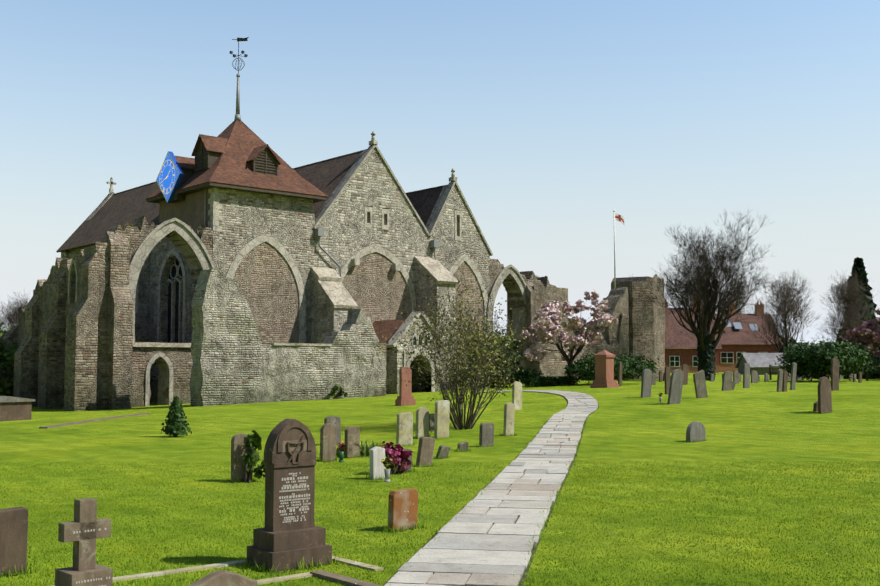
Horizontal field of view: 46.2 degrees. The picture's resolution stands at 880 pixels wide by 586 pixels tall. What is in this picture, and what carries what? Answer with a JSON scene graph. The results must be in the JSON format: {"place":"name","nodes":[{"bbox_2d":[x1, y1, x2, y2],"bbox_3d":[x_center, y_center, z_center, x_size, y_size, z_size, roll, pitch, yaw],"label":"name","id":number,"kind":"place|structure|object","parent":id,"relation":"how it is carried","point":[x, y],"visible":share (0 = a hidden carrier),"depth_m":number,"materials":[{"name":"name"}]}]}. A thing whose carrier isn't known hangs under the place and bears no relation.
{"place":"outdoors","nodes":[
{"label":"outdoors","id":0,"kind":"place"},
{"bbox_2d":[13,242,108,409],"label":"ruin wall","id":1,"kind":"structure","parent":0,"point":[43,288],"depth_m":52.45,"materials":[{"name":"stone"}]},
{"bbox_2d":[68,241,194,401],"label":"aisle wall","id":2,"kind":"structure","parent":0,"point":[159,252],"depth_m":60.97,"materials":[{"name":"stone"}]},
{"bbox_2d":[83,216,213,407],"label":"brick wall","id":3,"kind":"structure","parent":0,"point":[137,233],"depth_m":54.10,"materials":[{"name":"stone"}]},
{"bbox_2d":[105,218,214,409],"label":"stone arch","id":4,"kind":"structure","parent":3,"relation":"attached to","point":[124,272],"depth_m":52.47,"materials":[{"name":"stone"}]},
{"bbox_2d":[135,248,186,342],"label":"aisle windows","id":5,"kind":"structure","parent":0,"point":[175,278],"depth_m":60.77,"materials":[{"name":"stone"}]},
{"bbox_2d":[159,189,210,242],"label":"tower walls","id":6,"kind":"structure","parent":0,"point":[189,210],"depth_m":58.63,"materials":[{"name":"stone"}]},
{"bbox_2d":[208,188,222,231],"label":"tower quoins","id":7,"kind":"object","parent":6,"relation":"attached to","point":[213,201],"visible":0.94,"depth_m":56.62,"materials":[{"name":"stone"}]},
{"bbox_2d":[146,120,328,202],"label":"tower roof","id":8,"kind":"structure","parent":6,"relation":"on","point":[226,170],"depth_m":58.95,"materials":[{"name":"tile"}]},
{"bbox_2d":[165,156,194,202],"bbox_3d":[-14.652,-6.571,59.991,2.200,2.650,2.000,3,-5,-41],"label":"dormer","id":9,"kind":"object","parent":8,"relation":"attached to","point":[187,165],"visible":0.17,"depth_m":59.18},
{"bbox_2d":[156,151,183,202],"bbox_3d":[-15.538,-6.649,59.227,0.305,3.000,3.000,3,-5,-41],"label":"tower clock","id":10,"kind":"object","parent":9,"relation":"attached to","point":[170,177],"visible":1,"depth_m":58.97,"materials":[{"name":"blue metal"}]},
{"bbox_2d":[191,134,245,171],"bbox_3d":[-12.678,-7.959,59.349,2.620,2.030,1.860,3,-5,-41],"label":"dormer","id":11,"kind":"object","parent":8,"relation":"on","point":[208,151],"visible":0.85,"depth_m":58.58,"materials":[{"name":"tile"}]},
{"bbox_2d":[230,37,248,120],"bbox_3d":[-11.998,-12.817,61.724,1.066,5.150,0.905,0,-4,4],"label":"weather vane","id":12,"kind":"object","parent":8,"relation":"on","point":[237,114],"visible":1,"depth_m":61.63,"materials":[{"name":"grey"}]},
{"bbox_2d":[246,144,281,175],"bbox_3d":[-10.755,-7.573,60.144,1.910,1.830,2.620,3,-5,-41],"label":"dormer","id":13,"kind":"object","parent":8,"relation":"on","point":[263,159],"visible":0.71,"depth_m":59.29,"materials":[{"name":"wood"}]},
{"bbox_2d":[0,372,879,585],"bbox_3d":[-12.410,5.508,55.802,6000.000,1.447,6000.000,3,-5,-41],"label":"ground","id":14,"kind":"structure","parent":0,"point":[760,421],"depth_m":17.57,"materials":[{"name":"green plant"}]},
{"bbox_2d":[0,322,19,395],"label":"leafy tree","id":15,"kind":"object","parent":14,"relation":"on","point":[8,352],"visible":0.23,"depth_m":58.92,"materials":[{"name":"green plant"}]},
{"bbox_2d":[0,506,27,574],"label":"headstone","id":16,"kind":"object","parent":14,"relation":"on","point":[13,534],"visible":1,"depth_m":9.07,"materials":[{"name":"stone"}]},
{"bbox_2d":[0,292,30,330],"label":"bare tree","id":17,"kind":"object","parent":14,"relation":"on","point":[15,315],"visible":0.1,"depth_m":83.90,"materials":[{"name":"brown plant"}]},
{"bbox_2d":[0,396,35,420],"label":"chest tomb","id":18,"kind":"object","parent":14,"relation":"on","point":[14,408],"visible":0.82,"depth_m":40.35,"materials":[{"name":"stone"}]},
{"bbox_2d":[0,247,99,410],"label":"ruin buttresses","id":19,"kind":"structure","parent":14,"relation":"on","point":[77,327],"depth_m":53.86,"materials":[{"name":"stone"}]},
{"bbox_2d":[55,498,112,585],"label":"gravestone cross","id":20,"kind":"object","parent":14,"relation":"on","point":[85,529],"visible":1,"depth_m":7.50,"materials":[{"name":"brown stone"}]},
{"bbox_2d":[61,192,114,257],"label":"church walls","id":21,"kind":"structure","parent":14,"relation":"on","point":[64,254],"depth_m":73.91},
{"bbox_2d":[106,177,116,192],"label":"gable cross","id":22,"kind":"object","parent":21,"relation":"on","point":[111,183],"visible":1,"depth_m":74.79,"materials":[{"name":"stone"}]},
{"bbox_2d":[161,396,191,436],"bbox_3d":[-6.721,3.189,26.232,0.808,1.138,0.745,3,-5,-41],"label":"conifer shrub","id":23,"kind":"object","parent":14,"relation":"on","point":[176,424],"visible":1,"depth_m":26.07,"materials":[{"name":"green plant"}]},
{"bbox_2d":[39,413,383,585],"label":"grave kerbs","id":24,"kind":"structure","parent":14,"relation":"on","point":[336,578],"depth_m":9.10,"materials":[{"name":"grey stone"}]},
{"bbox_2d":[187,570,256,585],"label":"headstone","id":25,"kind":"object","parent":14,"relation":"on","point":[222,578],"visible":1,"depth_m":6.18,"materials":[{"name":"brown stone"}]},
{"bbox_2d":[231,433,251,481],"bbox_3d":[-3.169,2.756,16.474,0.343,1.015,0.140,3,-5,-35],"label":"headstone","id":26,"kind":"object","parent":14,"relation":"on","point":[238,450],"visible":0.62,"depth_m":16.39,"materials":[{"name":"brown stone"}]},
{"bbox_2d":[242,430,264,482],"bbox_3d":[-2.943,2.638,16.355,0.402,0.939,0.446,-3,-5,33],"label":"plant","id":27,"kind":"object","parent":14,"relation":"on","point":[252,442],"visible":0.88,"depth_m":16.34,"materials":[{"name":"green plant"}]},
{"bbox_2d":[189,269,386,406],"bbox_3d":[-7.445,2.913,53.014,11.326,7.683,1.323,3,-5,-41],"label":"wall fragment","id":28,"kind":"object","parent":14,"relation":"on","point":[235,361],"depth_m":50.91,"materials":[{"name":"stone"}]},
{"bbox_2d":[247,418,331,571],"bbox_3d":[-1.406,1.957,9.655,0.648,1.549,0.502,3,-5,-41],"label":"gravestone","id":29,"kind":"object","parent":14,"relation":"on","point":[289,534],"visible":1,"depth_m":9.55,"materials":[{"name":"brown stone"}]},
{"bbox_2d":[262,343,385,396],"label":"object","id":30,"kind":"object","parent":14,"relation":"on","point":[383,393],"visible":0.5,"depth_m":53.69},
{"bbox_2d":[320,423,336,461],"bbox_3d":[-2.161,3.009,19.904,0.335,0.983,0.168,3,-5,-41],"label":"headstone","id":31,"kind":"object","parent":14,"relation":"on","point":[328,431],"visible":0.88,"depth_m":19.84,"materials":[{"name":"brown stone"}]},
{"bbox_2d":[324,416,340,444],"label":"headstone","id":32,"kind":"object","parent":14,"relation":"on","point":[335,421],"visible":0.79,"depth_m":23.76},
{"bbox_2d":[330,384,346,398],"bbox_3d":[-5.378,5.182,53.802,1.156,0.907,0.911,3,-5,-41],"label":"shrub","id":33,"kind":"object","parent":14,"relation":"on","point":[339,394],"depth_m":53.78,"materials":[{"name":"green plant"}]},
{"bbox_2d":[337,442,345,461],"bbox_3d":[-1.867,3.048,19.688,0.167,0.405,0.135,3,-5,-41],"label":"grave vase","id":34,"kind":"object","parent":14,"relation":"on","point":[342,446],"visible":0.98,"depth_m":19.67,"materials":[{"name":"ceramic"}]},
{"bbox_2d":[336,446,351,457],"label":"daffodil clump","id":35,"kind":"object","parent":34,"relation":"in","point":[337,451],"visible":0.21,"depth_m":20.51,"materials":[{"name":"green plant"}]},
{"bbox_2d":[212,148,489,387],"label":"front wall","id":36,"kind":"structure","parent":14,"relation":"on","point":[375,285],"depth_m":62.36,"materials":[{"name":"grey stone"}]},
{"bbox_2d":[56,149,447,252],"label":"church roofs","id":37,"kind":"structure","parent":36,"relation":"on","point":[327,176],"depth_m":68.67,"materials":[{"name":"tile"}]},
{"bbox_2d":[204,189,438,276],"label":"rainwater pipes","id":38,"kind":"object","parent":36,"relation":"attached to","point":[319,233],"visible":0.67,"depth_m":60.76,"materials":[{"name":"grey"}]},
{"bbox_2d":[226,131,492,342],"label":"trim","id":39,"kind":"structure","parent":36,"relation":"attached to","point":[353,260],"depth_m":63.85,"materials":[{"name":"stone"}]},
{"bbox_2d":[344,426,359,457],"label":"headstone","id":40,"kind":"object","parent":14,"relation":"on","point":[352,435],"visible":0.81,"depth_m":20.59,"materials":[{"name":"brown stone"}]},
{"bbox_2d":[355,440,383,456],"bbox_3d":[-1.486,3.151,21.052,0.941,0.340,0.851,3,-5,-41],"label":"daffodil clump","id":41,"kind":"object","parent":14,"relation":"on","point":[364,450],"visible":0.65,"depth_m":20.93,"materials":[{"name":"green plant"}]},
{"bbox_2d":[369,446,384,479],"bbox_3d":[-1.023,2.904,16.858,0.275,0.786,0.128,3,-5,-41],"label":"headstone","id":42,"kind":"object","parent":14,"relation":"on","point":[376,455],"visible":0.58,"depth_m":16.80,"materials":[{"name":"white stone"}]},
{"bbox_2d":[311,261,455,389],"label":"buttresses","id":43,"kind":"structure","parent":14,"relation":"on","point":[326,316],"depth_m":64.00,"materials":[{"name":"stone"}]},
{"bbox_2d":[311,256,458,308],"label":"buttress caps","id":44,"kind":"object","parent":43,"relation":"on","point":[335,292],"visible":0.93,"depth_m":60.50,"materials":[{"name":"stone"}]},
{"bbox_2d":[381,458,392,481],"bbox_3d":[-0.855,2.837,16.475,0.126,0.399,0.187,7,-8,-62],"label":"grave vase","id":45,"kind":"object","parent":14,"relation":"on","point":[387,470],"visible":0.98,"depth_m":16.45,"materials":[{"name":"grey stone"}]},
{"bbox_2d":[381,441,412,473],"bbox_3d":[-0.816,2.872,17.672,0.764,0.678,0.531,1,-4,-13],"label":"pink azalea","id":46,"kind":"object","parent":14,"relation":"on","point":[397,454],"visible":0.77,"depth_m":17.63,"materials":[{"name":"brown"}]},
{"bbox_2d":[372,319,425,393],"bbox_3d":[-2.691,4.447,61.700,3.800,5.700,3.950,3,-5,-41],"label":"porch","id":47,"kind":"object","parent":14,"relation":"on","point":[383,327],"visible":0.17,"depth_m":61.54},
{"bbox_2d":[388,488,417,530],"bbox_3d":[-0.424,2.587,11.710,0.122,0.703,0.398,-4,-5,43],"label":"headstone","id":48,"kind":"object","parent":14,"relation":"on","point":[403,507],"visible":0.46,"depth_m":11.66,"materials":[{"name":"stone"}]},
{"bbox_2d":[396,412,412,445],"bbox_3d":[-0.806,3.230,23.504,0.422,1.016,0.180,3,-5,-37],"label":"headstone","id":49,"kind":"object","parent":14,"relation":"on","point":[404,431],"visible":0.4,"depth_m":23.44,"materials":[{"name":"stone"}]},
{"bbox_2d":[395,367,415,405],"bbox_3d":[-1.432,3.962,42.767,0.714,1.783,0.440,3,-5,-36],"label":"gravestone","id":50,"kind":"object","parent":14,"relation":"on","point":[405,397],"visible":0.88,"depth_m":42.67,"materials":[{"name":"stone"}]},
{"bbox_2d":[402,449,411,472],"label":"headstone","id":51,"kind":"object","parent":14,"relation":"on","point":[410,459],"visible":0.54,"depth_m":17.90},
{"bbox_2d":[0,322,828,352],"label":"horizon treeline","id":52,"kind":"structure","parent":14,"relation":"on","point":[780,345],"depth_m":203.89,"materials":[{"name":"green plant"}]},
{"bbox_2d":[391,316,441,393],"bbox_3d":[-1.332,4.240,60.142,3.400,5.900,0.500,3,-5,-41],"label":"porch","id":53,"kind":"object","parent":14,"relation":"on","point":[396,364],"visible":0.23,"depth_m":59.43,"materials":[{"name":"stone"}]},
{"bbox_2d":[386,311,447,391],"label":"porch trim","id":54,"kind":"structure","parent":53,"relation":"attached to","point":[403,326],"depth_m":59.83,"materials":[{"name":"stone"}]},
{"bbox_2d":[415,407,428,438],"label":"headstone","id":55,"kind":"object","parent":14,"relation":"on","point":[422,421],"visible":0.81,"depth_m":25.57,"materials":[{"name":"stone"}]},
{"bbox_2d":[416,437,434,466],"bbox_3d":[-0.283,3.038,18.902,0.390,0.812,0.162,3,-5,-41],"label":"headstone","id":56,"kind":"object","parent":14,"relation":"on","point":[425,450],"visible":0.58,"depth_m":18.85,"materials":[{"name":"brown stone"}]},
{"bbox_2d":[429,413,434,430],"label":"headstone","id":57,"kind":"object","parent":14,"relation":"on","point":[431,420],"visible":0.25,"depth_m":27.88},
{"bbox_2d":[434,400,449,437],"bbox_3d":[0.047,3.274,25.716,0.450,1.193,0.194,3,-5,-41],"label":"headstone","id":58,"kind":"object","parent":14,"relation":"on","point":[441,424],"visible":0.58,"depth_m":25.65,"materials":[{"name":"stone"}]},
{"bbox_2d":[435,445,449,458],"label":"headstone","id":59,"kind":"object","parent":14,"relation":"on","point":[443,449],"visible":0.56,"depth_m":20.35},
{"bbox_2d":[358,268,530,428],"bbox_3d":[0.547,1.562,28.499,4.050,4.629,6.231,-1,-4,14],"label":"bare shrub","id":60,"kind":"object","parent":14,"relation":"on","point":[475,385],"visible":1,"depth_m":28.55,"materials":[{"name":"green"}]},
{"bbox_2d":[457,441,467,451],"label":"headstone","id":61,"kind":"object","parent":14,"relation":"on","point":[462,445],"visible":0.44,"depth_m":21.92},
{"bbox_2d":[450,372,499,388],"bbox_3d":[2.189,5.372,63.404,3.336,1.281,1.692,0,-4,-4],"label":"hedge","id":62,"kind":"object","parent":14,"relation":"on","point":[494,386],"visible":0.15,"depth_m":63.15,"materials":[{"name":"green plant"}]},
{"bbox_2d":[479,423,493,446],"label":"headstone","id":63,"kind":"object","parent":14,"relation":"on","point":[486,436],"visible":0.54,"depth_m":23.10,"materials":[{"name":"stone"}]},
{"bbox_2d":[466,330,521,387],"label":"shrubs","id":64,"kind":"object","parent":14,"relation":"on","point":[515,353],"visible":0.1,"depth_m":64.76,"materials":[{"name":"green plant"}]},
{"bbox_2d":[503,402,514,435],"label":"headstone","id":65,"kind":"object","parent":14,"relation":"on","point":[509,415],"visible":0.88,"depth_m":26.23,"materials":[{"name":"stone"}]},
{"bbox_2d":[483,365,547,386],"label":"shrubs","id":66,"kind":"object","parent":14,"relation":"on","point":[522,371],"visible":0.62,"depth_m":64.06,"materials":[{"name":"green plant"}]},
{"bbox_2d":[512,381,521,409],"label":"headstone","id":67,"kind":"object","parent":14,"relation":"on","point":[517,395],"visible":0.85,"depth_m":36.68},
{"bbox_2d":[487,264,568,382],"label":"ruined wall","id":68,"kind":"structure","parent":14,"relation":"on","point":[534,298],"depth_m":72.20,"materials":[{"name":"stone"}]},
{"bbox_2d":[15,216,603,346],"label":"wall weeds","id":69,"kind":"object","parent":68,"relation":"attached to","point":[200,227],"depth_m":55.15,"materials":[{"name":"green plant"}]},
{"bbox_2d":[521,376,579,386],"bbox_3d":[6.726,5.356,62.554,4.082,0.682,0.914,2,-5,-29],"label":"hedge","id":70,"kind":"object","parent":14,"relation":"on","point":[548,381],"visible":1,"depth_m":62.16,"materials":[{"name":"green plant"}]},
{"bbox_2d":[517,290,618,384],"bbox_3d":[7.708,2.830,63.584,5.712,6.072,7.613,0,-4,-4],"label":"cherry blossom tree","id":71,"kind":"object","parent":14,"relation":"on","point":[549,318],"visible":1,"depth_m":62.08,"materials":[{"name":"pink plant"}]},
{"bbox_2d":[590,350,618,387],"bbox_3d":[8.800,4.150,55.160,1.095,2.223,1.095,-4,-5,44],"label":"red monument pedestal","id":72,"kind":"object","parent":14,"relation":"on","point":[604,368],"visible":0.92,"depth_m":54.89,"materials":[{"name":"stone"}]},
{"bbox_2d":[593,287,628,379],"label":"ruined wall","id":73,"kind":"structure","parent":14,"relation":"on","point":[618,302],"depth_m":79.33,"materials":[{"name":"stone"}]},
{"bbox_2d":[613,210,623,289],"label":"flagpole","id":74,"kind":"object","parent":73,"relation":"on","point":[618,217],"visible":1,"depth_m":80.39,"materials":[{"name":"metal"}]},
{"bbox_2d":[563,352,659,384],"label":"shrubs","id":75,"kind":"object","parent":14,"relation":"on","point":[584,368],"visible":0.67,"depth_m":62.41,"materials":[{"name":"green plant"}]},
{"bbox_2d":[618,362,621,385],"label":"headstone","id":76,"kind":"object","parent":14,"relation":"on","point":[620,373],"visible":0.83,"depth_m":59.04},
{"bbox_2d":[611,274,665,379],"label":"ruined tower","id":77,"kind":"structure","parent":14,"relation":"on","point":[646,334],"depth_m":80.24,"materials":[{"name":"stone"}]},
{"bbox_2d":[641,369,651,397],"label":"headstone","id":78,"kind":"object","parent":14,"relation":"on","point":[646,383],"visible":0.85,"depth_m":41.73,"materials":[{"name":"stone"}]},
{"bbox_2d":[652,374,655,384],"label":"headstone","id":79,"kind":"object","parent":14,"relation":"on","point":[653,379],"visible":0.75,"depth_m":62.00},
{"bbox_2d":[665,367,669,393],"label":"headstone","id":80,"kind":"object","parent":14,"relation":"on","point":[667,377],"visible":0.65,"depth_m":43.61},
{"bbox_2d":[667,369,683,404],"bbox_3d":[8.639,3.566,37.842,0.758,1.535,0.325,3,-5,-41],"label":"headstone","id":81,"kind":"object","parent":14,"relation":"on","point":[676,386],"visible":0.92,"depth_m":37.76,"materials":[{"name":"stone"}]},
{"bbox_2d":[681,364,687,384],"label":"headstone","id":82,"kind":"object","parent":14,"relation":"on","point":[684,368],"visible":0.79,"depth_m":61.88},
{"bbox_2d":[665,293,721,372],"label":"house wing","id":83,"kind":"structure","parent":14,"relation":"on","point":[681,343],"depth_m":116.07,"materials":[{"name":"brick"}]},
{"bbox_2d":[686,422,704,442],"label":"headstone","id":84,"kind":"object","parent":14,"relation":"on","point":[695,431],"visible":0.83,"depth_m":24.40,"materials":[{"name":"stone"}]},
{"bbox_2d":[670,265,720,311],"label":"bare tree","id":85,"kind":"object","parent":14,"relation":"on","point":[689,292],"visible":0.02,"depth_m":149.94,"materials":[{"name":"brown plant"}]},
{"bbox_2d":[693,370,707,397],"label":"headstone","id":86,"kind":"object","parent":14,"relation":"on","point":[700,384],"visible":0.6,"depth_m":40.63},
{"bbox_2d":[697,333,715,380],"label":"ivy","id":87,"kind":"object","parent":14,"relation":"on","point":[706,361],"visible":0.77,"depth_m":75.47,"materials":[{"name":"green plant"}]},
{"bbox_2d":[640,208,775,351],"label":"bare lime tree","id":88,"kind":"object","parent":14,"relation":"on","point":[707,290],"visible":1,"depth_m":75.17,"materials":[{"name":"brown plant"}]},
{"bbox_2d":[664,299,782,371],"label":"house terrace","id":89,"kind":"structure","parent":14,"relation":"on","point":[736,342],"depth_m":122.58,"materials":[{"name":"tile"}]},
{"bbox_2d":[721,371,732,390],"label":"headstone","id":90,"kind":"object","parent":14,"relation":"on","point":[727,381],"visible":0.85,"depth_m":46.97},
{"bbox_2d":[733,371,738,383],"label":"headstone","id":91,"kind":"object","parent":14,"relation":"on","point":[736,376],"visible":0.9,"depth_m":64.38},
{"bbox_2d":[718,279,758,313],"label":"bare tree","id":92,"kind":"object","parent":14,"relation":"on","point":[740,297],"visible":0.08,"depth_m":155.04,"materials":[{"name":"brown plant"}]},
{"bbox_2d":[743,363,749,387],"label":"headstone","id":93,"kind":"object","parent":14,"relation":"on","point":[746,375],"visible":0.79,"depth_m":53.10,"materials":[{"name":"stone"}]},
{"bbox_2d":[751,370,757,382],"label":"headstone","id":94,"kind":"object","parent":14,"relation":"on","point":[754,376],"visible":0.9,"depth_m":66.61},
{"bbox_2d":[735,353,789,374],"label":"shed","id":95,"kind":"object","parent":14,"relation":"on","point":[759,363],"visible":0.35,"depth_m":100.84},
{"bbox_2d":[777,369,782,391],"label":"headstone","id":96,"kind":"object","parent":14,"relation":"on","point":[779,380],"visible":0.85,"depth_m":45.25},
{"bbox_2d":[744,271,818,352],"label":"bare tree","id":97,"kind":"object","parent":14,"relation":"on","point":[785,301],"visible":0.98,"depth_m":103.94,"materials":[{"name":"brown plant"}]},
{"bbox_2d":[782,371,787,391],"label":"headstone","id":98,"kind":"object","parent":14,"relation":"on","point":[784,383],"visible":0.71,"depth_m":45.54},
{"bbox_2d":[790,362,796,389],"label":"headstone","id":99,"kind":"object","parent":14,"relation":"on","point":[793,376],"visible":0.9,"depth_m":48.35,"materials":[{"name":"stone"}]},
{"bbox_2d":[813,401,817,411],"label":"headstone","id":100,"kind":"object","parent":14,"relation":"on","point":[815,407],"visible":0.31,"depth_m":33.92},
{"bbox_2d":[769,365,879,380],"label":"fence post and rail","id":101,"kind":"object","parent":14,"relation":"on","point":[771,372],"visible":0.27,"depth_m":77.78,"materials":[{"name":"brown wood"}]},
{"bbox_2d":[818,376,831,413],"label":"headstone","id":102,"kind":"object","parent":14,"relation":"on","point":[824,397],"visible":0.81,"depth_m":33.36,"materials":[{"name":"stone"}]},
{"bbox_2d":[775,337,876,381],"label":"shrubs","id":103,"kind":"object","parent":14,"relation":"on","point":[812,359],"visible":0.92,"depth_m":70.27,"materials":[{"name":"green plant"}]},
{"bbox_2d":[788,364,879,379],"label":"hedge","id":104,"kind":"object","parent":14,"relation":"on","point":[872,376],"visible":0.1,"depth_m":81.30,"materials":[{"name":"green plant"}]},
{"bbox_2d":[831,358,838,390],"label":"headstone","id":105,"kind":"object","parent":14,"relation":"on","point":[834,374],"visible":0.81,"depth_m":47.38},
{"bbox_2d":[816,269,878,342],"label":"bare tree","id":106,"kind":"object","parent":14,"relation":"on","point":[845,293],"visible":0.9,"depth_m":108.30,"materials":[{"name":"brown plant"}]},
{"bbox_2d":[836,257,879,357],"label":"conifer tree","id":107,"kind":"object","parent":14,"relation":"on","point":[859,266],"visible":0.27,"depth_m":125.16,"materials":[{"name":"green plant"}]},
{"bbox_2d":[842,308,879,357],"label":"flowering tree","id":108,"kind":"object","parent":14,"relation":"on","point":[865,330],"visible":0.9,"depth_m":93.24,"materials":[{"name":"pink plant"}]},
{"bbox_2d":[861,356,879,366],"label":"shrub","id":109,"kind":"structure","parent":14,"relation":"on","point":[876,360],"depth_m":91.56,"materials":[{"name":"green plant"}]},
{"bbox_2d":[0,0,879,344],"label":"sky","id":110,"kind":"structure","parent":0,"point":[551,118],"materials":[{"name":"blue"}]},
{"bbox_2d":[383,390,598,585],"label":"flagstone path","id":111,"kind":"structure","parent":0,"point":[465,548],"depth_m":12.16,"materials":[{"name":"stone"}]},
{"bbox_2d":[489,259,623,380],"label":"ruin wall","id":112,"kind":"structure","parent":0,"point":[496,267],"depth_m":73.15,"materials":[{"name":"stone"}]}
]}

